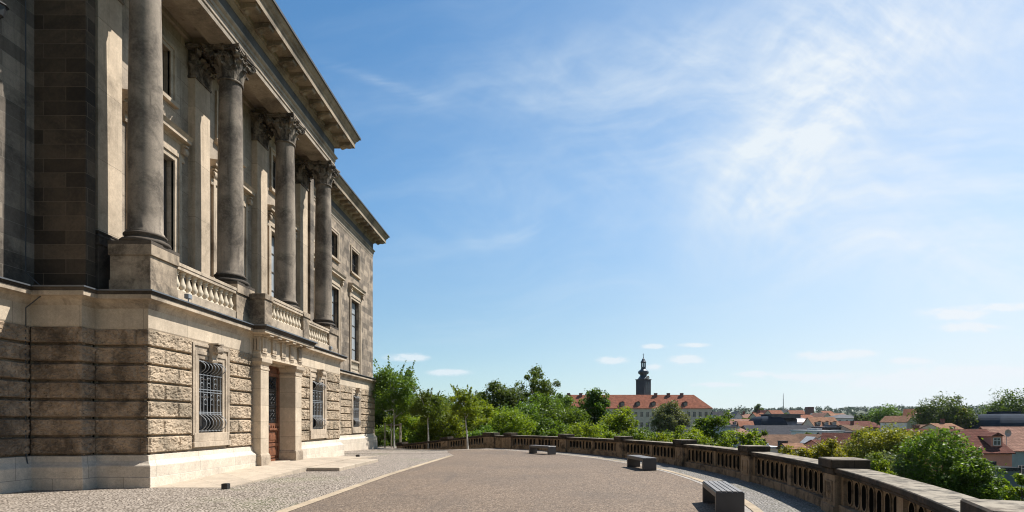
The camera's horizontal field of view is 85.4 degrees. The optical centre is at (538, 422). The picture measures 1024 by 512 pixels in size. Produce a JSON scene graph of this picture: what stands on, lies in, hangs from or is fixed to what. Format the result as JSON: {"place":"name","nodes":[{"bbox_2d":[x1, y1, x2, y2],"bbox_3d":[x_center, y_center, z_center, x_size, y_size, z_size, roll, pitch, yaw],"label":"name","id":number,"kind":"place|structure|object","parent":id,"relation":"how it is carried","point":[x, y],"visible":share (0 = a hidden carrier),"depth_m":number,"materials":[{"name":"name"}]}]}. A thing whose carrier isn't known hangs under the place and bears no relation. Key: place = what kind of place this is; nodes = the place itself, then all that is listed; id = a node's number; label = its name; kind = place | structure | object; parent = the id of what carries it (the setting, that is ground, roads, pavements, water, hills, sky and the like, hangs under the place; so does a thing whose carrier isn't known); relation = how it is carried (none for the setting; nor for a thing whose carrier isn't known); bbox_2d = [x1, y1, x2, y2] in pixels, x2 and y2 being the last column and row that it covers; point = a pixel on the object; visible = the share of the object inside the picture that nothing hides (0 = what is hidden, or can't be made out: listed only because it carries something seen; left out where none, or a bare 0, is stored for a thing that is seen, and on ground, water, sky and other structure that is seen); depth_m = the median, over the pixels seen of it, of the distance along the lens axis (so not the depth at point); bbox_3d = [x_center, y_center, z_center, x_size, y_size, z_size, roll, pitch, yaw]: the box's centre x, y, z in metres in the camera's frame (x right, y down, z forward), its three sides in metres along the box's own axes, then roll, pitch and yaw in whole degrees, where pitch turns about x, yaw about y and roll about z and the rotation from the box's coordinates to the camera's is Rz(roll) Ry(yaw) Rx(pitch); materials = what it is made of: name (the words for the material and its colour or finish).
{"place":"outdoors","nodes":[
{"label":"outdoors","id":0,"kind":"place"},
{"bbox_2d":[0,446,752,511],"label":"sett paving","id":1,"kind":"structure","parent":0,"point":[276,494],"depth_m":13.12,"materials":[{"name":"stone"}]},
{"bbox_2d":[0,0,389,493],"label":"archive building","id":2,"kind":"structure","parent":1,"relation":"on","point":[159,159],"depth_m":16.12,"materials":[{"name":"stone"}]},
{"bbox_2d":[0,0,9,18],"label":"wall lantern","id":3,"kind":"object","parent":2,"relation":"attached to","point":[4,8],"depth_m":12.71,"materials":[{"name":"black paint"}]},
{"bbox_2d":[122,88,193,288],"bbox_3d":[-12.005,-7.027,17.410,0.670,5.266,2.800,0,0,0],"label":"window","id":4,"kind":"structure","parent":2,"relation":"in","point":[175,141],"depth_m":18.31,"materials":[{"name":"stone"}]},
{"bbox_2d":[162,34,179,108],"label":"window","id":5,"kind":"structure","parent":2,"relation":"in","point":[171,98],"depth_m":18.16,"materials":[{"name":"beige stone"}]},
{"bbox_2d":[188,340,230,447],"bbox_3d":[-10.305,-0.865,17.410,0.710,3.210,1.990,0,0,0],"label":"window","id":6,"kind":"structure","parent":2,"relation":"in","point":[201,386],"depth_m":17.44,"materials":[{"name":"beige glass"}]},
{"bbox_2d":[214,90,245,167],"bbox_3d":[-12.018,-11.403,21.630,0.216,1.986,2.040,0,0,0],"label":"window","id":7,"kind":"structure","parent":2,"relation":"in","point":[216,92],"depth_m":20.70,"materials":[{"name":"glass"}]},
{"bbox_2d":[210,158,256,281],"bbox_3d":[-11.898,-7.027,21.630,0.456,5.266,2.800,0,0,0],"label":"window","id":8,"kind":"structure","parent":2,"relation":"in","point":[249,192],"depth_m":20.54,"materials":[{"name":"stone"}]},
{"bbox_2d":[269,147,275,194],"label":"window","id":9,"kind":"structure","parent":2,"relation":"in","point":[272,152],"depth_m":24.98,"materials":[{"name":"black glass"}]},
{"bbox_2d":[269,366,279,460],"bbox_3d":[-10.618,-0.370,21.630,0.205,3.900,2.320,0,0,0],"label":"door","id":10,"kind":"structure","parent":2,"relation":"in","point":[274,378],"depth_m":22.34,"materials":[{"name":"brown wood"}]},
{"bbox_2d":[267,204,300,296],"bbox_3d":[-12.005,-7.027,25.850,0.670,5.266,2.800,0,0,0],"label":"window","id":11,"kind":"structure","parent":2,"relation":"in","point":[270,208],"depth_m":24.76,"materials":[{"name":"stone"}]},
{"bbox_2d":[307,368,327,438],"bbox_3d":[-10.305,-0.865,25.850,0.710,3.210,1.990,0,0,0],"label":"window","id":12,"kind":"structure","parent":2,"relation":"in","point":[318,375],"depth_m":25.84,"materials":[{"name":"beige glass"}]},
{"bbox_2d":[332,227,340,263],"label":"window","id":13,"kind":"structure","parent":2,"relation":"in","point":[334,230],"depth_m":36.01,"materials":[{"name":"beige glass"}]},
{"bbox_2d":[332,267,345,368],"bbox_3d":[-13.015,-6.555,35.300,0.670,6.210,2.800,0,0,0],"label":"window","id":14,"kind":"structure","parent":2,"relation":"in","point":[338,279],"depth_m":36.20,"materials":[{"name":"stone"}]},
{"bbox_2d":[350,245,360,279],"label":"window","id":15,"kind":"structure","parent":2,"relation":"in","point":[352,256],"depth_m":39.76,"materials":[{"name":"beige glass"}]},
{"bbox_2d":[350,388,361,432],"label":"window","id":16,"kind":"structure","parent":2,"relation":"in","point":[356,428],"depth_m":39.62,"materials":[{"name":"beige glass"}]},
{"bbox_2d":[348,282,365,374],"bbox_3d":[-13.015,-6.555,39.520,0.670,6.210,2.800,0,0,0],"label":"window","id":17,"kind":"structure","parent":2,"relation":"in","point":[355,293],"depth_m":40.00,"materials":[{"name":"stone"}]},
{"bbox_2d":[152,456,376,487],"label":"entrance pavement","id":18,"kind":"structure","parent":1,"relation":"on","point":[250,475],"depth_m":17.56,"materials":[{"name":"stone"}]},
{"bbox_2d":[271,459,377,470],"bbox_3d":[-8.795,1.745,21.750,3.690,0.410,4.700,0,0,0],"label":"door step","id":19,"kind":"object","parent":1,"relation":"on","point":[344,465],"depth_m":20.86,"materials":[{"name":"stone"}]},
{"bbox_2d":[276,456,450,511],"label":"paving strip","id":20,"kind":"object","parent":1,"relation":"on","point":[302,504],"visible":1,"depth_m":13.79,"materials":[{"name":"yellow stone"}]},
{"bbox_2d":[384,423,401,447],"bbox_3d":[-11.699,1.090,45.099,1.397,2.100,0.897,0,0,0],"label":"tree stake frame","id":21,"kind":"object","parent":1,"relation":"on","point":[400,431],"visible":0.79,"depth_m":44.70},
{"bbox_2d":[371,355,421,447],"bbox_3d":[-11.745,-1.602,44.711,4.976,7.684,5.261,0,0,-31],"label":"young tree","id":22,"kind":"object","parent":1,"relation":"on","point":[386,377],"visible":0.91,"depth_m":43.90,"materials":[{"name":"green plant"}]},
{"bbox_2d":[407,384,446,448],"bbox_3d":[-8.376,-0.354,41.942,3.152,5.161,2.846,0,0,0],"label":"young tree","id":23,"kind":"object","parent":1,"relation":"on","point":[433,410],"visible":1,"depth_m":41.72,"materials":[{"name":"green plant"}]},
{"bbox_2d":[395,433,499,448],"bbox_3d":[-7.000,1.790,41.295,10.100,2.179,0.660,0,0,35],"label":"ramp balustrade","id":24,"kind":"object","parent":1,"relation":"on","point":[484,440],"visible":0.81,"depth_m":40.50,"materials":[{"name":"stone"}]},
{"bbox_2d":[449,384,483,448],"bbox_3d":[-5.006,-0.325,38.573,2.585,4.744,2.473,0,0,-44],"label":"young tree","id":25,"kind":"object","parent":1,"relation":"on","point":[470,403],"visible":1,"depth_m":38.29,"materials":[{"name":"green plant"}]},
{"bbox_2d":[539,452,750,511],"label":"drain border","id":26,"kind":"object","parent":1,"relation":"on","point":[747,509],"visible":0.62,"depth_m":17.73,"materials":[{"name":"grey stone"}]},
{"bbox_2d":[543,452,762,511],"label":"stone border","id":27,"kind":"object","parent":1,"relation":"on","point":[752,507],"visible":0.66,"depth_m":16.46,"materials":[{"name":"stone"}]},
{"bbox_2d":[556,451,824,511],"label":"sett walk","id":28,"kind":"structure","parent":1,"relation":"on","point":[763,498],"depth_m":13.66,"materials":[{"name":"stone"}]},
{"bbox_2d":[289,449,714,511],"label":"gravel plaza","id":29,"kind":"structure","parent":0,"point":[478,480],"depth_m":14.28,"materials":[{"name":"gravel"}]},
{"bbox_2d":[529,445,555,454],"bbox_3d":[0.220,1.468,30.050,0.500,0.452,1.800,0,0,-36],"label":"bench","id":30,"kind":"object","parent":29,"relation":"on","point":[551,450],"visible":1,"depth_m":29.50,"materials":[{"name":"stone"}]},
{"bbox_2d":[627,455,655,470],"bbox_3d":[3.800,1.468,20.450,0.500,0.452,1.800,0,0,-9],"label":"bench","id":31,"kind":"object","parent":29,"relation":"on","point":[648,463],"visible":1,"depth_m":19.67,"materials":[{"name":"stone"}]},
{"bbox_2d":[702,481,744,511],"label":"bench","id":32,"kind":"object","parent":29,"relation":"on","point":[724,496],"visible":1,"depth_m":10.07,"materials":[{"name":"metal"}]},
{"bbox_2d":[275,0,1023,410],"label":"sky","id":33,"kind":"structure","parent":0,"point":[813,203],"materials":[{"name":"blue"}]},
{"bbox_2d":[392,411,985,415],"bbox_3d":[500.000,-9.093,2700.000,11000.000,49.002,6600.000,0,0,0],"label":"hillside","id":34,"kind":"structure","parent":0,"point":[863,412],"depth_m":1299.54,"materials":[{"name":"green plant"}]},
{"bbox_2d":[375,424,398,445],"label":"bush","id":35,"kind":"object","parent":34,"relation":"on","point":[379,433],"visible":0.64,"depth_m":47.42,"materials":[{"name":"green plant"}]},
{"bbox_2d":[375,387,415,445],"bbox_3d":[-14.302,1.187,54.156,5.577,10.593,5.209,0,0,0],"label":"tree","id":36,"kind":"object","parent":34,"relation":"on","point":[378,420],"visible":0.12,"depth_m":52.65,"materials":[{"name":"green plant"}]},
{"bbox_2d":[383,410,424,442],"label":"tree","id":37,"kind":"object","parent":34,"relation":"on","point":[404,419],"visible":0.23,"depth_m":50.73,"materials":[{"name":"green plant"}]},
{"bbox_2d":[395,417,439,442],"bbox_3d":[-10.941,2.802,49.879,4.377,6.976,4.527,0,0,40],"label":"bush","id":38,"kind":"object","parent":34,"relation":"on","point":[406,434],"visible":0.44,"depth_m":49.17,"materials":[{"name":"green plant"}]},
{"bbox_2d":[415,390,457,435],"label":"tree","id":39,"kind":"object","parent":34,"relation":"on","point":[446,399],"visible":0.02,"depth_m":57.05,"materials":[{"name":"green plant"}]},
{"bbox_2d":[412,401,468,441],"bbox_3d":[-8.757,2.078,49.961,5.216,8.522,4.662,0,0,0],"label":"tree","id":40,"kind":"object","parent":34,"relation":"on","point":[439,427],"visible":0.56,"depth_m":49.09,"materials":[{"name":"green plant"}]},
{"bbox_2d":[429,448,475,449],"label":"retaining wall","id":41,"kind":"structure","parent":34,"relation":"on","point":[451,448],"depth_m":40.34,"materials":[{"name":"stone"}]},
{"bbox_2d":[493,433,1023,511],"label":"stone balustrade","id":42,"kind":"object","parent":41,"relation":"on","point":[839,484],"visible":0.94,"depth_m":12.46,"materials":[{"name":"stone"}]},
{"bbox_2d":[454,393,498,435],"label":"tree","id":43,"kind":"object","parent":34,"relation":"on","point":[488,408],"visible":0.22,"depth_m":55.29,"materials":[{"name":"green plant"}]},
{"bbox_2d":[465,423,497,436],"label":"bush","id":44,"kind":"object","parent":34,"relation":"on","point":[481,430],"visible":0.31,"depth_m":46.74,"materials":[{"name":"green plant"}]},
{"bbox_2d":[468,417,504,433],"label":"tree","id":45,"kind":"object","parent":34,"relation":"on","point":[478,423],"visible":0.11,"depth_m":51.40,"materials":[{"name":"green plant"}]},
{"bbox_2d":[475,378,525,418],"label":"tree","id":46,"kind":"object","parent":34,"relation":"on","point":[500,395],"visible":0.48,"depth_m":68.53,"materials":[{"name":"green plant"}]},
{"bbox_2d":[486,406,539,435],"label":"tree","id":47,"kind":"object","parent":34,"relation":"on","point":[512,419],"visible":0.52,"depth_m":49.24,"materials":[{"name":"green plant"}]},
{"bbox_2d":[497,399,541,435],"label":"tree","id":48,"kind":"object","parent":34,"relation":"on","point":[531,413],"visible":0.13,"depth_m":57.72,"materials":[{"name":"green plant"}]},
{"bbox_2d":[514,363,561,415],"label":"tree","id":49,"kind":"object","parent":34,"relation":"on","point":[543,386],"visible":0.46,"depth_m":72.94,"materials":[{"name":"green plant"}]},
{"bbox_2d":[523,391,564,419],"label":"tree","id":50,"kind":"object","parent":34,"relation":"on","point":[543,402],"visible":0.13,"depth_m":65.36,"materials":[{"name":"green plant"}]},
{"bbox_2d":[532,417,573,435],"bbox_3d":[1.379,3.170,51.858,4.505,7.537,4.524,0,0,0],"label":"bush","id":51,"kind":"object","parent":34,"relation":"on","point":[556,429],"visible":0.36,"depth_m":51.55,"materials":[{"name":"green plant"}]},
{"bbox_2d":[542,392,575,410],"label":"tree","id":52,"kind":"object","parent":34,"relation":"on","point":[569,400],"visible":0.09,"depth_m":69.45,"materials":[{"name":"green plant"}]},
{"bbox_2d":[538,399,590,436],"bbox_3d":[2.501,2.358,55.705,5.967,10.193,6.289,0,0,0],"label":"tree","id":53,"kind":"object","parent":34,"relation":"on","point":[565,415],"visible":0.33,"depth_m":54.99,"materials":[{"name":"green plant"}]},
{"bbox_2d":[561,419,605,437],"bbox_3d":[3.572,3.111,45.264,4.006,6.864,3.862,0,0,0],"label":"bush","id":54,"kind":"object","parent":34,"relation":"on","point":[590,433],"visible":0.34,"depth_m":44.75,"materials":[{"name":"green plant"}]},
{"bbox_2d":[571,387,612,429],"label":"tree","id":55,"kind":"object","parent":34,"relation":"on","point":[595,403],"visible":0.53,"depth_m":60.97,"materials":[{"name":"green plant"}]},
{"bbox_2d":[591,421,617,438],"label":"bush","id":56,"kind":"object","parent":34,"relation":"on","point":[610,434],"visible":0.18,"depth_m":46.48,"materials":[{"name":"green plant"}]},
{"bbox_2d":[589,406,642,435],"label":"tree","id":57,"kind":"object","parent":34,"relation":"on","point":[619,422],"visible":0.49,"depth_m":51.24,"materials":[{"name":"green plant"}]},
{"bbox_2d":[612,425,649,439],"bbox_3d":[7.469,3.424,43.103,3.461,6.475,3.184,0,0,-29],"label":"bush","id":58,"kind":"object","parent":34,"relation":"on","point":[636,435],"visible":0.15,"depth_m":42.71,"materials":[{"name":"green plant"}]},
{"bbox_2d":[565,393,712,436],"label":"castle","id":59,"kind":"structure","parent":34,"relation":"on","point":[694,406],"depth_m":301.32,"materials":[{"name":"tile"}]},
{"bbox_2d":[635,353,651,394],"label":"castle tower","id":60,"kind":"structure","parent":59,"relation":"attached to","point":[643,383],"depth_m":320.15,"materials":[{"name":"stone"}]},
{"bbox_2d":[644,431,673,441],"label":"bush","id":61,"kind":"object","parent":34,"relation":"on","point":[663,438],"visible":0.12,"depth_m":37.41,"materials":[{"name":"green plant"}]},
{"bbox_2d":[649,399,690,433],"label":"tree","id":62,"kind":"object","parent":34,"relation":"on","point":[671,415],"visible":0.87,"depth_m":103.66,"materials":[{"name":"green plant"}]},
{"bbox_2d":[380,404,990,416],"bbox_3d":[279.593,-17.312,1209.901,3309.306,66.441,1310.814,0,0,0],"label":"forest","id":63,"kind":"object","parent":34,"relation":"on","point":[851,410],"visible":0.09,"depth_m":1253.06,"materials":[{"name":"plant"}]},
{"bbox_2d":[668,423,714,445],"bbox_3d":[10.878,3.397,40.155,3.649,6.737,3.909,0,0,-36],"label":"bush","id":64,"kind":"object","parent":34,"relation":"on","point":[698,436],"visible":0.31,"depth_m":39.60,"materials":[{"name":"green plant"}]},
{"bbox_2d":[690,410,734,446],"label":"tree","id":65,"kind":"object","parent":34,"relation":"on","point":[706,425],"visible":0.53,"depth_m":45.08,"materials":[{"name":"green plant"}]},
{"bbox_2d":[709,411,730,418],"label":"house","id":66,"kind":"structure","parent":34,"relation":"on","point":[719,413],"depth_m":265.34,"materials":[{"name":"stone"}]},
{"bbox_2d":[713,424,737,444],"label":"building","id":67,"kind":"structure","parent":34,"relation":"on","point":[732,427],"depth_m":195.06,"materials":[{"name":"grey"}]},
{"bbox_2d":[729,411,742,418],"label":"house","id":68,"kind":"structure","parent":34,"relation":"on","point":[737,415],"depth_m":255.00,"materials":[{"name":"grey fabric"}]},
{"bbox_2d":[725,419,749,425],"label":"building","id":69,"kind":"structure","parent":34,"relation":"on","point":[735,421],"depth_m":228.37,"materials":[{"name":"tile"}]},
{"bbox_2d":[713,428,766,447],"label":"tree","id":70,"kind":"object","parent":34,"relation":"on","point":[743,438],"visible":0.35,"depth_m":37.99,"materials":[{"name":"green plant"}]},
{"bbox_2d":[737,421,753,428],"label":"building","id":71,"kind":"structure","parent":34,"relation":"on","point":[740,424],"depth_m":180.38,"materials":[{"name":"orange tile"}]},
{"bbox_2d":[751,429,770,450],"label":"tree","id":72,"kind":"object","parent":34,"relation":"on","point":[765,433],"visible":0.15,"depth_m":41.52,"materials":[{"name":"green plant"}]},
{"bbox_2d":[749,414,787,424],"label":"building","id":73,"kind":"structure","parent":34,"relation":"on","point":[765,419],"depth_m":210.86,"materials":[{"name":"metal"}]},
{"bbox_2d":[741,425,810,433],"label":"building","id":74,"kind":"structure","parent":34,"relation":"on","point":[778,429],"depth_m":171.23,"materials":[{"name":"brick"}]},
{"bbox_2d":[753,434,800,445],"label":"building","id":75,"kind":"structure","parent":34,"relation":"on","point":[772,439],"depth_m":128.40,"materials":[{"name":"brown tile"}]},
{"bbox_2d":[776,443,807,455],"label":"house","id":76,"kind":"structure","parent":34,"relation":"on","point":[797,445],"depth_m":97.31,"materials":[{"name":"orange tile"}]},
{"bbox_2d":[783,418,804,424],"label":"building","id":77,"kind":"structure","parent":34,"relation":"on","point":[794,421],"depth_m":212.98,"materials":[{"name":"stone"}]},
{"bbox_2d":[759,414,802,417],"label":"roof lantern","id":78,"kind":"object","parent":77,"relation":"on","point":[787,415],"visible":0.82,"depth_m":212.00,"materials":[{"name":"black metal"}]},
{"bbox_2d":[787,410,804,414],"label":"house","id":79,"kind":"structure","parent":34,"relation":"on","point":[795,412],"depth_m":483.37,"materials":[{"name":"orange tile"}]},
{"bbox_2d":[778,444,822,457],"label":"tree","id":80,"kind":"object","parent":34,"relation":"on","point":[801,452],"visible":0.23,"depth_m":35.44,"materials":[{"name":"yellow plant"}]},
{"bbox_2d":[795,434,821,440],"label":"building","id":81,"kind":"structure","parent":34,"relation":"on","point":[801,437],"depth_m":132.32,"materials":[{"name":"brown tile"}]},
{"bbox_2d":[804,440,819,447],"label":"building","id":82,"kind":"structure","parent":34,"relation":"on","point":[810,442],"depth_m":111.01,"materials":[{"name":"orange tile"}]},
{"bbox_2d":[790,428,844,433],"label":"building","id":83,"kind":"structure","parent":34,"relation":"on","point":[813,430],"depth_m":153.70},
{"bbox_2d":[802,417,839,425],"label":"house","id":84,"kind":"structure","parent":34,"relation":"on","point":[816,421],"depth_m":188.20,"materials":[{"name":"orange tile"}]},
{"bbox_2d":[812,413,829,416],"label":"building","id":85,"kind":"structure","parent":34,"relation":"on","point":[820,414],"depth_m":302.60,"materials":[{"name":"tile"}]},
{"bbox_2d":[810,425,841,429],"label":"building","id":86,"kind":"structure","parent":34,"relation":"on","point":[827,427],"depth_m":173.95,"materials":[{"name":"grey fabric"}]},
{"bbox_2d":[805,436,849,458],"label":"tree","id":87,"kind":"object","parent":34,"relation":"on","point":[827,449],"visible":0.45,"depth_m":34.54,"materials":[{"name":"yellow plant"}]},
{"bbox_2d":[819,433,860,454],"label":"house","id":88,"kind":"structure","parent":34,"relation":"on","point":[840,436],"depth_m":91.37,"materials":[{"name":"brick"}]},
{"bbox_2d":[829,414,853,420],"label":"building","id":89,"kind":"structure","parent":34,"relation":"on","point":[841,417],"depth_m":260.81,"materials":[{"name":"grey"}]},
{"bbox_2d":[836,421,867,431],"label":"house","id":90,"kind":"structure","parent":34,"relation":"on","point":[849,428],"depth_m":170.51,"materials":[{"name":"brown tile"}]},
{"bbox_2d":[838,421,878,430],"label":"house","id":91,"kind":"structure","parent":34,"relation":"on","point":[866,423],"depth_m":207.78,"materials":[{"name":"red tile"}]},
{"bbox_2d":[854,414,869,420],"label":"tree","id":92,"kind":"object","parent":34,"relation":"on","point":[861,417],"visible":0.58,"depth_m":233.71,"materials":[{"name":"green plant"}]},
{"bbox_2d":[864,450,897,474],"bbox_3d":[17.680,4.172,28.994,1.985,5.454,1.865,0,0,0],"label":"bush","id":93,"kind":"object","parent":34,"relation":"on","point":[882,467],"visible":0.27,"depth_m":28.70,"materials":[{"name":"green plant"}]},
{"bbox_2d":[864,403,902,424],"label":"tree","id":94,"kind":"object","parent":34,"relation":"on","point":[878,414],"visible":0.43,"depth_m":228.96,"materials":[{"name":"green plant"}]},
{"bbox_2d":[837,421,935,467],"bbox_3d":[28.967,4.594,45.755,8.346,9.901,7.887,0,0,0],"label":"tree","id":95,"kind":"object","parent":34,"relation":"on","point":[876,440],"visible":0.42,"depth_m":44.97,"materials":[{"name":"green plant"}]},
{"bbox_2d":[864,449,924,480],"bbox_3d":[20.434,4.394,32.025,3.427,5.849,3.371,0,0,39],"label":"bush","id":96,"kind":"object","parent":34,"relation":"on","point":[885,457],"visible":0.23,"depth_m":31.11,"materials":[{"name":"green plant"}]},
{"bbox_2d":[879,416,917,431],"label":"house","id":97,"kind":"structure","parent":34,"relation":"on","point":[899,420],"depth_m":177.89,"materials":[{"name":"beige tile"}]},
{"bbox_2d":[890,425,941,444],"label":"house","id":98,"kind":"structure","parent":34,"relation":"on","point":[915,427],"depth_m":100.30,"materials":[{"name":"brick"}]},
{"bbox_2d":[882,427,992,492],"bbox_3d":[22.192,3.852,30.893,5.260,7.359,5.252,0,0,0],"label":"tree","id":99,"kind":"object","parent":34,"relation":"on","point":[944,454],"visible":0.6,"depth_m":30.28,"materials":[{"name":"green plant"}]},
{"bbox_2d":[919,419,962,428],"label":"house","id":100,"kind":"structure","parent":34,"relation":"on","point":[942,424],"depth_m":131.67,"materials":[{"name":"orange tile"}]},
{"bbox_2d":[906,391,979,428],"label":"tree","id":101,"kind":"object","parent":34,"relation":"on","point":[930,413],"visible":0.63,"depth_m":162.55,"materials":[{"name":"green plant"}]},
{"bbox_2d":[958,408,970,428],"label":"tree","id":102,"kind":"object","parent":34,"relation":"on","point":[963,425],"visible":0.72,"depth_m":159.62,"materials":[{"name":"green plant"}]},
{"bbox_2d":[928,426,1015,473],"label":"house","id":103,"kind":"structure","parent":34,"relation":"on","point":[998,450],"depth_m":83.13,"materials":[{"name":"red tile"}]},
{"bbox_2d":[949,455,1010,499],"bbox_3d":[23.055,4.626,28.911,3.083,5.795,3.035,0,0,0],"label":"bush","id":104,"kind":"object","parent":34,"relation":"on","point":[991,487],"visible":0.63,"depth_m":28.48,"materials":[{"name":"green plant"}]},
{"bbox_2d":[955,411,1023,428],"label":"building","id":105,"kind":"structure","parent":34,"relation":"on","point":[1004,419],"depth_m":153.44,"materials":[{"name":"grey metal"}]},
{"bbox_2d":[977,388,1023,413],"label":"tree","id":106,"kind":"object","parent":34,"relation":"on","point":[1004,405],"visible":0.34,"depth_m":168.16,"materials":[{"name":"green plant"}]},
{"bbox_2d":[978,427,1023,500],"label":"house","id":107,"kind":"structure","parent":34,"relation":"on","point":[1015,441],"depth_m":93.89,"materials":[{"name":"tile"}]},
{"bbox_2d":[988,461,1020,498],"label":"building","id":108,"kind":"structure","parent":34,"relation":"on","point":[1010,471],"depth_m":58.00,"materials":[{"name":"stone"}]},
{"bbox_2d":[1000,473,1023,500],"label":"bush","id":109,"kind":"object","parent":34,"relation":"on","point":[1011,495],"visible":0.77,"depth_m":25.17,"materials":[{"name":"green plant"}]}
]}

